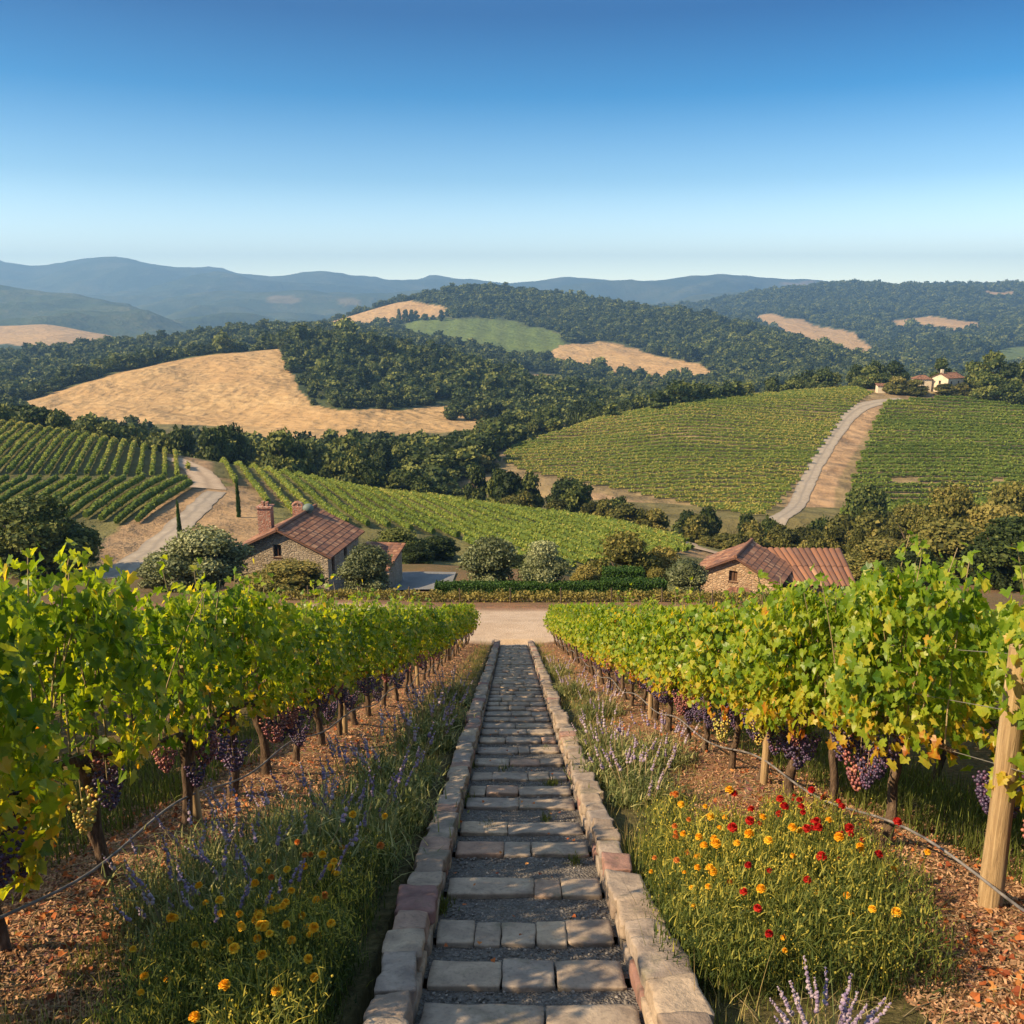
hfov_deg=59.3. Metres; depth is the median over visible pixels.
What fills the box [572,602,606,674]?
grape vine
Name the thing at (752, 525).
shrub
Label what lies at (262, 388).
golden hill
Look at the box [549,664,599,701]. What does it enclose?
lavender bush
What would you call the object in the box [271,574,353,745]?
grape vine
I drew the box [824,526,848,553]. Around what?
shrub
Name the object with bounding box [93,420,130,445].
oak tree
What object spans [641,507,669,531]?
shrub
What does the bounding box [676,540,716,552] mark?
path
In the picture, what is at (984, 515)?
shrub
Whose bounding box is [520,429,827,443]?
vine row
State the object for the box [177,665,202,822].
trellis post
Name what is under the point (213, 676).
trellis wire
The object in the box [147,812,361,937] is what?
lavender bush
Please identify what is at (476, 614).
grape vine
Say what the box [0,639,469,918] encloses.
irrigation hose
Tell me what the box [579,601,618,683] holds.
grape vine
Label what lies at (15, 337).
tan hill
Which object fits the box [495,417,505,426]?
oak tree
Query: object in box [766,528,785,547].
shrub
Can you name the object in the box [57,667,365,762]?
trellis wire
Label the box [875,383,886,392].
stone hut
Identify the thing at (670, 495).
vine row
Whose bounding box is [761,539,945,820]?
grape vine
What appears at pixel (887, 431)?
vine row
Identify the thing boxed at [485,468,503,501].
oak tree
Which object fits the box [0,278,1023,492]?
woodland
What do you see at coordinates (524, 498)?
shrub
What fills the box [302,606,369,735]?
grape vine
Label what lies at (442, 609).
grape vine
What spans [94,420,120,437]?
oak tree
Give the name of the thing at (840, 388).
vine row
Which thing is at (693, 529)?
shrub
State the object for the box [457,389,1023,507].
vineyard hill
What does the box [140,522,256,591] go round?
olive tree
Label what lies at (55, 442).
vine row
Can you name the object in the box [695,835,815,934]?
flowering plant
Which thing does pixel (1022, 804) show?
grape vine
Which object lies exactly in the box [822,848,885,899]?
flowering plant
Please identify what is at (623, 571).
hedge
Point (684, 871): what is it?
flowering plant
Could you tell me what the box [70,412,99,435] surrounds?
oak tree
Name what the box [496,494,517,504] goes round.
shrub
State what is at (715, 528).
shrub
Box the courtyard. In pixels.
[393,572,455,591]
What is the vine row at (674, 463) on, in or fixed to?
on the vineyard hill at (832, 486)
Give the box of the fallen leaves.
[0,645,1023,1023]
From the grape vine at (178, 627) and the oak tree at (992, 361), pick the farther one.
the oak tree at (992, 361)
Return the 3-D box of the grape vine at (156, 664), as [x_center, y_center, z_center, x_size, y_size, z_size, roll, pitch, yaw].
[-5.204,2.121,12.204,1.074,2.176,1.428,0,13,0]
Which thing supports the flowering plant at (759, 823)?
on the ground at (512, 622)
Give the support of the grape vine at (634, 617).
on the ground at (512, 622)
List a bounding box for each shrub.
[235,557,328,594]
[476,454,491,471]
[482,459,500,472]
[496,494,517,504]
[513,491,537,507]
[545,499,570,511]
[569,564,600,582]
[578,502,596,514]
[585,527,669,582]
[593,497,612,517]
[606,502,648,525]
[628,507,648,525]
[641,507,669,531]
[645,567,667,589]
[647,545,680,583]
[665,558,710,591]
[678,514,709,543]
[695,535,717,547]
[697,513,715,537]
[711,522,720,537]
[712,532,732,549]
[720,533,747,548]
[740,519,766,539]
[744,531,770,547]
[765,523,786,540]
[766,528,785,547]
[770,528,800,547]
[777,528,804,546]
[796,524,813,539]
[797,529,829,548]
[822,511,855,537]
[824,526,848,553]
[831,527,844,548]
[843,536,907,582]
[844,509,887,539]
[844,526,866,554]
[872,501,925,541]
[876,528,900,539]
[882,376,907,393]
[885,506,905,531]
[885,527,901,540]
[901,518,985,584]
[902,379,929,395]
[905,481,975,536]
[920,502,932,515]
[932,383,961,395]
[955,382,971,395]
[963,502,1023,535]
[969,481,1023,525]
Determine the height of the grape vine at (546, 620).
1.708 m
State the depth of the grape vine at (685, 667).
10.42 m
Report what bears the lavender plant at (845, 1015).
on the ground at (512, 622)
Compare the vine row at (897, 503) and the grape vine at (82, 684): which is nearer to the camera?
the grape vine at (82, 684)
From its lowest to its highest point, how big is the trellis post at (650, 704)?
1.450 m
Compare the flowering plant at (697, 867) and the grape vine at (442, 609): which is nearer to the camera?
the flowering plant at (697, 867)
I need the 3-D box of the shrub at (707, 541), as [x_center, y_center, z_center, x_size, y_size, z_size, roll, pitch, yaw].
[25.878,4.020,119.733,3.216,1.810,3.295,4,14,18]
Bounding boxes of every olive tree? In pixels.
[135,550,171,591]
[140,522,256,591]
[335,541,394,591]
[456,533,521,581]
[515,539,572,583]
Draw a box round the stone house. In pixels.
[236,501,405,590]
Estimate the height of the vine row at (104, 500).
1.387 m
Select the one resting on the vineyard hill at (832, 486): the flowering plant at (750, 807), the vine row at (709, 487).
the vine row at (709, 487)
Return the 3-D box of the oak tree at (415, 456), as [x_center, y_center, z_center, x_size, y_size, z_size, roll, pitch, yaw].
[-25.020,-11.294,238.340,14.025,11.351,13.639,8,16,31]
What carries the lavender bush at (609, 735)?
on the ground at (512, 622)
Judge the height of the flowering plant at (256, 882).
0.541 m
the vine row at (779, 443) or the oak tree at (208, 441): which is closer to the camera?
the oak tree at (208, 441)
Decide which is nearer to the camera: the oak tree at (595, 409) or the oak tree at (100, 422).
the oak tree at (100, 422)
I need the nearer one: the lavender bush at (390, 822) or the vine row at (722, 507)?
the lavender bush at (390, 822)
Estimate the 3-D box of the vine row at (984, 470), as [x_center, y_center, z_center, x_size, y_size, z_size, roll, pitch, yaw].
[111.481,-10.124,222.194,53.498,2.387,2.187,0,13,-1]
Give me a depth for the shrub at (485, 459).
239.66 m
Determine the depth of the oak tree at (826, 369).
369.65 m
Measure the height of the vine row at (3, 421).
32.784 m
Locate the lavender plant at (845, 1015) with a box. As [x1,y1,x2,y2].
[730,955,892,1023]
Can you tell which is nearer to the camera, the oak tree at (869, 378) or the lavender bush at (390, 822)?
the lavender bush at (390, 822)
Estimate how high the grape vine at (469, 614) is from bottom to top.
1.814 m
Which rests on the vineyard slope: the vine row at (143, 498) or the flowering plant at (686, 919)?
the vine row at (143, 498)
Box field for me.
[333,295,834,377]
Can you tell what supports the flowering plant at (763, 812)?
on the ground at (512, 622)
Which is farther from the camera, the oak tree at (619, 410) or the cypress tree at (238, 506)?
the oak tree at (619, 410)
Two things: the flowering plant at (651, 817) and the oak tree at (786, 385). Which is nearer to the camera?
the flowering plant at (651, 817)
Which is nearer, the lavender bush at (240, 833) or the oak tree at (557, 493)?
the lavender bush at (240, 833)
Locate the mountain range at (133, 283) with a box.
[0,256,829,306]
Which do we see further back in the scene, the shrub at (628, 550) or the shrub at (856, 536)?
the shrub at (856, 536)
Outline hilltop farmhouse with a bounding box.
[911,369,964,391]
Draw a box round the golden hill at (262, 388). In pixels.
[17,344,497,428]
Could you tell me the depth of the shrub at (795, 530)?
119.35 m
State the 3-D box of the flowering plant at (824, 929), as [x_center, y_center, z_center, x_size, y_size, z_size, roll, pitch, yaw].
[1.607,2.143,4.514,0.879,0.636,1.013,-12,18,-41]
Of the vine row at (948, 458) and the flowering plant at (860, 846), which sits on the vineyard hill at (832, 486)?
the vine row at (948, 458)
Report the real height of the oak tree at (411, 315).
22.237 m
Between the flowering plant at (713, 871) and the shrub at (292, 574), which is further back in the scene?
the shrub at (292, 574)
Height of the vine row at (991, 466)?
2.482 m
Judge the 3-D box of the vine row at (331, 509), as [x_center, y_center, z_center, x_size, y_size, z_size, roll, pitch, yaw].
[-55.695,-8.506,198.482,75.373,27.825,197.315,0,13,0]
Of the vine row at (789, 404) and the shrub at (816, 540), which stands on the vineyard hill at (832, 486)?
the vine row at (789, 404)
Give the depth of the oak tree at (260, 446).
232.23 m
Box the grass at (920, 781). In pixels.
[0,637,1023,1023]
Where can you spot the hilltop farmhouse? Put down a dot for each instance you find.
(953, 378)
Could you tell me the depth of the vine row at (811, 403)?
307.64 m
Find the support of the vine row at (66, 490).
on the vineyard slope
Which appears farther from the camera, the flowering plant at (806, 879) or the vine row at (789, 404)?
the vine row at (789, 404)
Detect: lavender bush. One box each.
[63,789,294,949]
[78,824,317,989]
[125,765,339,890]
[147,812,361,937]
[176,772,414,912]
[218,774,366,847]
[254,738,450,890]
[294,733,468,842]
[326,705,465,801]
[376,686,473,756]
[396,682,478,730]
[423,664,481,706]
[544,654,578,676]
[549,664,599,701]
[561,703,638,758]
[562,713,679,791]
[564,676,632,721]
[588,740,697,814]
[618,709,711,774]
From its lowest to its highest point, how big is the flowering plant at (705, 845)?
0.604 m
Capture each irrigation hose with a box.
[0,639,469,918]
[555,639,1023,911]
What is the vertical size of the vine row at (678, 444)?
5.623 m
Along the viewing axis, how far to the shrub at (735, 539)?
116.98 m
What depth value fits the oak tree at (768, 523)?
142.43 m
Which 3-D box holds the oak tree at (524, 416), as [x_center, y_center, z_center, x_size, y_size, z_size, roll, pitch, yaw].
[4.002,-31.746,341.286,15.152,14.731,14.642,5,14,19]
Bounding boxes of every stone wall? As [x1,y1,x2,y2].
[363,640,499,1023]
[528,640,714,1023]
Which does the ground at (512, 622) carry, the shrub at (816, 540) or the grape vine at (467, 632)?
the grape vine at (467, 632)
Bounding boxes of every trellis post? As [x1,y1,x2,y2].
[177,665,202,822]
[342,650,347,733]
[415,634,419,685]
[648,678,652,719]
[760,687,771,784]
[977,643,1023,909]
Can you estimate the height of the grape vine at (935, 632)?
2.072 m
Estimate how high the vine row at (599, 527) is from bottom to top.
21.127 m
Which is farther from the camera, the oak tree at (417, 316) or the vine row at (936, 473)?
the oak tree at (417, 316)
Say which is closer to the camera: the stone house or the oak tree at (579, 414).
the stone house
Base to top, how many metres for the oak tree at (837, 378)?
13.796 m
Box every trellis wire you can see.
[34,628,368,654]
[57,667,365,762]
[66,642,396,705]
[704,683,1023,772]
[725,634,1006,653]
[809,676,1022,713]
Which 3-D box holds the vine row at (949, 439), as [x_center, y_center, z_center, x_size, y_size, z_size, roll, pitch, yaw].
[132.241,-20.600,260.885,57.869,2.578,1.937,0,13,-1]
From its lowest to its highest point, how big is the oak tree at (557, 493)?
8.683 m
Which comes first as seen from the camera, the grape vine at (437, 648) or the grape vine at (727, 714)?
the grape vine at (727, 714)
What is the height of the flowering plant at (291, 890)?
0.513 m
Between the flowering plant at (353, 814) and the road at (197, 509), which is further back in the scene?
the road at (197, 509)
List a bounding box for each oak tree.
[0,402,16,420]
[0,492,105,578]
[4,404,21,416]
[11,404,49,430]
[35,409,71,429]
[45,408,74,432]
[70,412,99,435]
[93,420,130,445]
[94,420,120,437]
[120,422,151,449]
[144,429,185,453]
[163,424,197,457]
[193,425,229,463]
[202,424,245,461]
[224,422,249,466]
[242,434,258,463]
[250,438,267,464]
[258,427,305,476]
[289,439,316,478]
[299,436,326,475]
[317,448,349,479]
[326,436,338,451]
[329,432,366,474]
[340,454,365,484]
[355,458,385,487]
[359,437,373,450]
[362,438,400,487]
[368,526,431,560]
[384,468,403,489]
[389,469,417,490]
[391,441,414,465]
[396,308,401,318]
[401,309,409,321]
[402,543,434,563]
[403,447,425,465]
[405,475,442,494]
[409,309,414,320]
[413,310,419,319]
[421,313,428,319]
[421,535,460,560]
[423,452,463,480]
[424,434,443,442]
[437,482,448,494]
[438,310,444,320]
[444,489,464,497]
[449,429,467,434]
[462,464,487,500]
[469,422,484,433]
[473,415,499,429]
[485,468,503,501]
[491,471,530,502]
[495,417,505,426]
[496,412,522,424]
[506,422,529,438]
[511,554,525,568]
[513,409,534,436]
[520,471,544,507]
[526,416,544,436]
[530,420,549,437]
[533,412,545,418]
[535,404,548,414]
[541,404,561,418]
[542,415,550,420]
[545,476,570,504]
[549,477,592,505]
[559,479,597,512]
[565,405,582,426]
[567,400,585,417]
[567,400,588,423]
[576,406,587,423]
[579,402,604,422]
[603,403,622,412]
[604,497,621,514]
[616,400,626,410]
[617,495,626,503]
[622,399,634,410]
[632,395,646,408]
[671,509,696,533]
[699,505,722,532]
[737,510,754,532]
[743,380,755,393]
[760,514,777,538]
[761,378,777,392]
[764,376,781,391]
[777,378,803,391]
[784,374,804,390]
[800,369,815,388]
[806,520,823,531]
[808,369,835,387]
[815,514,828,529]
[816,366,829,374]
[823,371,843,386]
[842,481,890,520]
[845,364,860,385]
[847,367,864,387]
[854,364,883,388]
[871,362,880,388]
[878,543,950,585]
[880,364,886,372]
[881,360,910,383]
[929,357,951,377]
[959,514,1023,592]
[963,360,982,390]
[967,348,1010,386]
[968,372,1003,399]
[997,361,1023,387]
[999,381,1023,404]
[1007,360,1023,392]
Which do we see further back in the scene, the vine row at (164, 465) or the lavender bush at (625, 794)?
the vine row at (164, 465)
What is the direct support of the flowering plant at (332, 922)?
on the ground at (512, 622)
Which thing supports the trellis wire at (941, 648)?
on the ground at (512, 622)
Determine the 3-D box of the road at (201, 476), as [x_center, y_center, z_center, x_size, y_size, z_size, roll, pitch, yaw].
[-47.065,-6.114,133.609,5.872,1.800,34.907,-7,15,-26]
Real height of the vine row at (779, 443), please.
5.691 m
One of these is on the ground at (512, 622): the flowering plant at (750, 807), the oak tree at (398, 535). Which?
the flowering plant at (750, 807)
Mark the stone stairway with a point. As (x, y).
(556, 962)
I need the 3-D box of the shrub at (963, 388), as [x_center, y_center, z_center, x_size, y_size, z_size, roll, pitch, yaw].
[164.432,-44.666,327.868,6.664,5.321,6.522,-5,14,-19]
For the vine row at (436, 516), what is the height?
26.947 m
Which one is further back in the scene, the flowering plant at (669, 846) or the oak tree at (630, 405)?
the oak tree at (630, 405)
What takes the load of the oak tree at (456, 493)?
on the valley floor
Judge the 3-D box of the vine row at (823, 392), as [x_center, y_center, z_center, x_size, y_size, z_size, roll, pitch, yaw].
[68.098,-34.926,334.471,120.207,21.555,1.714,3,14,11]
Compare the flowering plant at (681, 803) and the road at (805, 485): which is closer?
the flowering plant at (681, 803)
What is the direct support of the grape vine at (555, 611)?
on the ground at (512, 622)
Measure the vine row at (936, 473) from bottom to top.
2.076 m
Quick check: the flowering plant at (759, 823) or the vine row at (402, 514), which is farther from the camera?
the vine row at (402, 514)
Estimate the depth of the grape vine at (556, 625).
28.25 m
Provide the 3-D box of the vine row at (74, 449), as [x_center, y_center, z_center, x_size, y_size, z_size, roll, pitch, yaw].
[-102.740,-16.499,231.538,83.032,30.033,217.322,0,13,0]
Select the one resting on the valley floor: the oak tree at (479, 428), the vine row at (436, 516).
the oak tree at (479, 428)
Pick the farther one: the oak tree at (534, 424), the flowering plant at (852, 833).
the oak tree at (534, 424)
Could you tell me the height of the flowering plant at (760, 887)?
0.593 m
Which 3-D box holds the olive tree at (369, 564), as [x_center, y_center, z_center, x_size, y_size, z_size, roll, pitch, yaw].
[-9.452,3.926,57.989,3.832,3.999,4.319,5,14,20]
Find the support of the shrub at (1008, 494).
on the vineyard slope
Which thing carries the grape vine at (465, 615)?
on the ground at (512, 622)
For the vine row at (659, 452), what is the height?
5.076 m
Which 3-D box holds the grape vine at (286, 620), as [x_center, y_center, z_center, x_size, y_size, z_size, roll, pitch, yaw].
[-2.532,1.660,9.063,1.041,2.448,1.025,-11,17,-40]
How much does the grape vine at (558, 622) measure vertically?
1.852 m
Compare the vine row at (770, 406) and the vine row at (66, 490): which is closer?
the vine row at (66, 490)
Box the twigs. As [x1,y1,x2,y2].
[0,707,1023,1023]
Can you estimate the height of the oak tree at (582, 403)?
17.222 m
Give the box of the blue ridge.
[0,285,212,338]
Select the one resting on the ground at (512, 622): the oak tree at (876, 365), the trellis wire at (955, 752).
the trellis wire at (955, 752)
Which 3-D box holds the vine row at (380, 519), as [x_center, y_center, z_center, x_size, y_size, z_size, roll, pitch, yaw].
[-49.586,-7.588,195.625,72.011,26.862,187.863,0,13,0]
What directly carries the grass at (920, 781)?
on the ground at (512, 622)
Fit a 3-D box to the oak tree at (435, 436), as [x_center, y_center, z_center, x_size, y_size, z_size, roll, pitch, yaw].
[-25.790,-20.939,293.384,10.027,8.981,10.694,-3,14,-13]
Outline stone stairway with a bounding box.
[414,644,643,1023]
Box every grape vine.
[0,537,177,881]
[0,576,75,951]
[1,611,78,721]
[51,638,128,747]
[85,554,236,827]
[95,603,173,725]
[132,567,306,797]
[132,614,209,721]
[209,558,317,774]
[215,611,244,702]
[254,587,342,761]
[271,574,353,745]
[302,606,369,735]
[312,573,394,725]
[319,597,337,609]
[340,580,398,716]
[361,588,417,706]
[373,590,415,700]
[395,603,424,694]
[396,584,436,688]
[410,597,438,683]
[411,592,448,679]
[421,606,449,676]
[428,608,453,673]
[435,610,457,669]
[436,608,457,666]
[438,602,462,660]
[438,605,461,662]
[446,603,465,657]
[452,606,468,656]
[453,602,469,655]
[455,603,475,650]
[457,610,470,652]
[458,602,473,648]
[462,602,480,643]
[463,605,477,646]
[465,607,479,645]
[543,603,556,644]
[543,605,554,643]
[547,603,561,646]
[548,603,567,648]
[548,607,559,647]
[549,605,564,650]
[552,605,568,654]
[554,606,565,652]
[558,606,570,655]
[559,602,589,663]
[559,609,573,659]
[560,602,577,661]
[564,602,590,665]
[565,605,586,669]
[571,606,598,672]
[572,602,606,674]
[575,608,604,679]
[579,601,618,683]
[581,602,629,690]
[595,610,634,693]
[596,583,644,699]
[603,605,646,706]
[614,599,682,719]
[618,594,661,710]
[634,597,702,730]
[639,597,659,609]
[651,577,723,742]
[655,587,743,751]
[683,575,768,769]
[712,581,829,780]
[738,569,878,797]
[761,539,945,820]
[819,530,995,846]
[869,616,940,765]
[878,620,998,785]
[932,598,1023,765]
[960,541,1023,837]
[1020,785,1023,812]
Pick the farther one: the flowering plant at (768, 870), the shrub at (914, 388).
the shrub at (914, 388)
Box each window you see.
[273,545,281,558]
[728,570,737,582]
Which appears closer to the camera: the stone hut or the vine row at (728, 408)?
the vine row at (728, 408)
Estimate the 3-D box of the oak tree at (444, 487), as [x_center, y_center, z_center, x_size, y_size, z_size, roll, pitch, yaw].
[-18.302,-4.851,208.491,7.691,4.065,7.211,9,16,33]
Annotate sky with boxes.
[0,0,1023,283]
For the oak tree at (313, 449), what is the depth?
231.40 m
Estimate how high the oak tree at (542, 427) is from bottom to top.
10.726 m
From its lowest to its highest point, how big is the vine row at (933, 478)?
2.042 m
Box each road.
[95,491,226,578]
[166,457,225,489]
[769,398,902,525]
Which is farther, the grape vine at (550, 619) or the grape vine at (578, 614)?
the grape vine at (550, 619)
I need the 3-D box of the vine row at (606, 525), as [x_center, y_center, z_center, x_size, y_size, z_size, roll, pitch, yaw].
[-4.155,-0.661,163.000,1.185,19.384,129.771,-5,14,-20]
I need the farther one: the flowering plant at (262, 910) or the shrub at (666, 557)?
the shrub at (666, 557)
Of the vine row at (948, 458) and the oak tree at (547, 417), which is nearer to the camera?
the vine row at (948, 458)
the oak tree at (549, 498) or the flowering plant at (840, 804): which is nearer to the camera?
the flowering plant at (840, 804)
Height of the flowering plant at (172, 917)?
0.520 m
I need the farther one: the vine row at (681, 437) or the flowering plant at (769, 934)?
the vine row at (681, 437)
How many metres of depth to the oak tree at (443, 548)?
86.05 m
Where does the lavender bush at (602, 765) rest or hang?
on the ground at (512, 622)
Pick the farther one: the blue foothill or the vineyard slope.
the blue foothill
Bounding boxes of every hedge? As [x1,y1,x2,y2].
[434,579,600,594]
[599,577,667,594]
[601,565,644,579]
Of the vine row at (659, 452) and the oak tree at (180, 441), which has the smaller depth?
the oak tree at (180, 441)
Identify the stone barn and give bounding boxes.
[698,538,855,592]
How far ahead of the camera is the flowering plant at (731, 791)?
6.19 m
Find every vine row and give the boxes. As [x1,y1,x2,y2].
[0,419,6,424]
[0,419,15,434]
[0,421,25,443]
[0,423,34,455]
[0,423,43,468]
[0,473,9,485]
[0,473,26,493]
[0,474,42,503]
[0,474,59,510]
[6,425,53,472]
[18,426,62,472]
[32,429,71,473]
[38,474,76,495]
[43,429,80,474]
[49,475,91,499]
[57,475,109,507]
[58,431,90,473]
[65,474,126,516]
[70,433,99,473]
[83,471,145,517]
[84,435,108,473]
[95,436,119,474]
[98,474,166,519]
[109,438,128,474]
[113,474,187,523]
[123,440,138,474]
[134,478,193,521]
[136,442,146,474]
[148,444,157,474]
[161,447,167,475]
[172,449,179,475]
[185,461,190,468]
[219,456,238,483]
[233,461,270,503]
[249,463,292,513]
[262,466,312,504]
[278,468,349,522]
[280,588,821,604]
[290,587,822,599]
[292,470,370,525]
[309,473,391,527]
[326,477,414,529]
[333,481,435,533]
[358,484,516,553]
[367,487,528,554]
[388,488,576,567]
[401,490,590,563]
[420,492,609,561]
[442,494,607,552]
[444,494,694,548]
[457,500,644,553]
[459,496,608,546]
[462,496,686,541]
[476,503,654,552]
[503,442,817,454]
[503,449,814,459]
[505,453,809,462]
[506,439,820,451]
[506,446,818,456]
[508,435,825,448]
[511,432,823,446]
[514,457,812,465]
[517,460,807,468]
[519,505,664,550]
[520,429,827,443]
[526,404,840,440]
[526,463,808,472]
[531,426,831,439]
[538,422,829,437]
[538,507,679,551]
[541,466,803,474]
[548,400,847,433]
[551,420,833,433]
[557,468,799,478]
[558,509,689,551]
[562,416,836,429]
[570,398,853,426]
[574,413,835,426]
[576,473,800,481]
[580,410,838,423]
[587,407,841,421]
[591,478,795,484]
[594,401,843,418]
[599,399,850,416]
[609,481,790,488]
[620,396,856,412]
[623,519,683,536]
[628,485,791,491]
[631,395,859,410]
[641,489,786,495]
[646,394,862,407]
[654,493,780,498]
[675,496,781,502]
[690,500,775,506]
[697,502,769,506]
[714,504,771,509]
[731,507,764,511]
[740,508,765,513]
[746,391,867,395]
[747,392,865,397]
[751,390,870,394]
[774,387,866,392]
[787,389,873,392]
[794,387,864,389]
[826,386,858,387]
[840,502,981,510]
[845,490,994,497]
[846,495,990,501]
[846,496,989,503]
[846,500,987,504]
[850,471,1023,477]
[850,475,1023,481]
[850,500,987,506]
[851,480,1023,487]
[851,485,1022,492]
[855,463,1023,469]
[856,458,1023,466]
[856,466,1023,473]
[860,448,1023,456]
[861,452,1023,459]
[861,456,1023,463]
[864,439,1023,445]
[865,442,1023,449]
[866,445,1023,452]
[868,429,1023,435]
[868,433,1023,438]
[869,437,1023,442]
[872,419,1023,427]
[872,423,1023,430]
[873,426,1023,433]
[876,414,1023,420]
[876,416,1023,423]
[879,408,1023,415]
[880,410,1023,417]
[883,401,1023,409]
[883,404,1023,412]
[887,399,1023,406]
[908,396,1023,404]
[934,395,1000,400]
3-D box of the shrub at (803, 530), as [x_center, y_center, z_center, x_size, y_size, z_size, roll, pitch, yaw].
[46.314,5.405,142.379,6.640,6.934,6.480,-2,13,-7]
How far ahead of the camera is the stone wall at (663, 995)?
5.31 m
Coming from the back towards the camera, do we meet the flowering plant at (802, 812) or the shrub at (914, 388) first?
the shrub at (914, 388)
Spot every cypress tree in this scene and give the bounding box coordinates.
[176,499,181,539]
[235,477,240,517]
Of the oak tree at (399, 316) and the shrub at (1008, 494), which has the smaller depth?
the shrub at (1008, 494)
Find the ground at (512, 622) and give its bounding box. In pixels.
[0,564,1023,1023]
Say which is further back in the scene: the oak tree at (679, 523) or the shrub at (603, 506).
the oak tree at (679, 523)
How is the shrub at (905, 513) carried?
on the vineyard slope
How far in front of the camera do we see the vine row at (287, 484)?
128.06 m
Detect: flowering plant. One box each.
[67,988,180,1023]
[71,927,205,1023]
[110,913,225,1016]
[131,941,239,1023]
[142,886,248,1010]
[171,855,273,970]
[178,913,353,1023]
[181,935,315,1023]
[182,959,329,1023]
[189,860,310,1004]
[195,898,297,1014]
[206,903,358,1023]
[206,918,344,1023]
[217,905,355,1022]
[222,880,320,966]
[227,850,296,906]
[236,887,364,981]
[243,893,373,1011]
[245,872,363,995]
[258,845,340,920]
[261,850,372,943]
[274,879,370,987]
[277,846,390,933]
[293,836,358,905]
[294,810,400,901]
[619,849,721,943]
[625,817,701,887]
[631,791,697,853]
[633,823,695,886]
[635,866,764,999]
[638,777,745,871]
[639,851,703,909]
[645,828,753,920]
[647,864,767,959]
[656,870,741,942]
[660,805,796,920]
[662,823,735,891]
[664,884,750,958]
[679,839,825,965]
[679,890,756,982]
[683,899,799,1008]
[687,786,782,871]
[688,797,758,864]
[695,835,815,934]
[699,903,793,1005]
[724,802,841,915]
[725,796,828,873]
[731,912,845,1002]
[741,810,914,912]
[743,813,786,851]
[750,857,863,963]
[755,789,808,828]
[756,778,842,851]
[756,853,826,932]
[760,860,962,1009]
[764,800,838,874]
[778,817,909,927]
[783,790,853,861]
[793,792,898,862]
[803,832,950,972]
[807,809,876,875]
[811,885,875,951]
[820,913,920,1002]
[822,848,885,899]
[824,831,911,898]
[830,817,957,926]
[841,874,969,1000]
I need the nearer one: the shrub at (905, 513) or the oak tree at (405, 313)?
the shrub at (905, 513)
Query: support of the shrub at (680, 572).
on the ground at (512, 622)
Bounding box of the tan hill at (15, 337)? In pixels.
[0,324,111,349]
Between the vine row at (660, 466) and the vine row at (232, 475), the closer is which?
the vine row at (232, 475)
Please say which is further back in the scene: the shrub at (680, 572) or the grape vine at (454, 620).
the shrub at (680, 572)
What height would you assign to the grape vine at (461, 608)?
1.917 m
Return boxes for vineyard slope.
[0,425,721,576]
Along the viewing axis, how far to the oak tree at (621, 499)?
161.90 m
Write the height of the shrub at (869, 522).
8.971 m
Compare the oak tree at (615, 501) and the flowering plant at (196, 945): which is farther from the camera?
the oak tree at (615, 501)
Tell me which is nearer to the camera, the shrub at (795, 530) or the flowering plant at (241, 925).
the flowering plant at (241, 925)
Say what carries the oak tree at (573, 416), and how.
on the valley floor
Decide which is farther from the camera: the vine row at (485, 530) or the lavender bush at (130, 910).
the vine row at (485, 530)
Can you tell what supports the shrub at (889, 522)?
on the vineyard slope
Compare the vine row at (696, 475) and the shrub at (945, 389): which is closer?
the vine row at (696, 475)
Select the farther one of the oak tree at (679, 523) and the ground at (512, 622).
the oak tree at (679, 523)
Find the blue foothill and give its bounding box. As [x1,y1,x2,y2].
[136,290,742,327]
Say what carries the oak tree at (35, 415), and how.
on the vineyard slope
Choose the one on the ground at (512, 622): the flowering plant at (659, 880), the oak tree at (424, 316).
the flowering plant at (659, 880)
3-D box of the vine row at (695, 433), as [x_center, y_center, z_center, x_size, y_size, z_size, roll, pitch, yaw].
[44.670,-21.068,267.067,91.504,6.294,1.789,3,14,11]
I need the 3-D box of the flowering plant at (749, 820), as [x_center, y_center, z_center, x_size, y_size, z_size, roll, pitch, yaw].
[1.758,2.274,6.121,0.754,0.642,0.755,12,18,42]
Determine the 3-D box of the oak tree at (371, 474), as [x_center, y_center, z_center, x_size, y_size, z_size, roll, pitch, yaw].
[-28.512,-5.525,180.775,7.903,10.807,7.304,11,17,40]
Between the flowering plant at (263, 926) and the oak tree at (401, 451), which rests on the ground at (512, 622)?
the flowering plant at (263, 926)
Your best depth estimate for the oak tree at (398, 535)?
83.12 m
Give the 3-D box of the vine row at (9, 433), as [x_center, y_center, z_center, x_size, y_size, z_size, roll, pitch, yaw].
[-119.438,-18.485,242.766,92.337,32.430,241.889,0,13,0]
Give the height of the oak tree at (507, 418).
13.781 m
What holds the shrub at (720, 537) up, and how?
on the vineyard slope
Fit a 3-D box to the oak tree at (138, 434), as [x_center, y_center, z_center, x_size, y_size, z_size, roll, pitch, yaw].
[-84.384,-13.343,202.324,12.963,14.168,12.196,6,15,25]
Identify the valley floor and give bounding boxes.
[118,380,839,533]
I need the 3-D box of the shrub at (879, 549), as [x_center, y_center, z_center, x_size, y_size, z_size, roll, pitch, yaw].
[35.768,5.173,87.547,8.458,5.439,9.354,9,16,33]
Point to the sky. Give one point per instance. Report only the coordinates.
(510, 141)
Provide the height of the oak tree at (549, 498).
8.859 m
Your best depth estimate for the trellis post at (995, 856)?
5.23 m
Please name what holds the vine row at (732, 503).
on the vineyard hill at (832, 486)

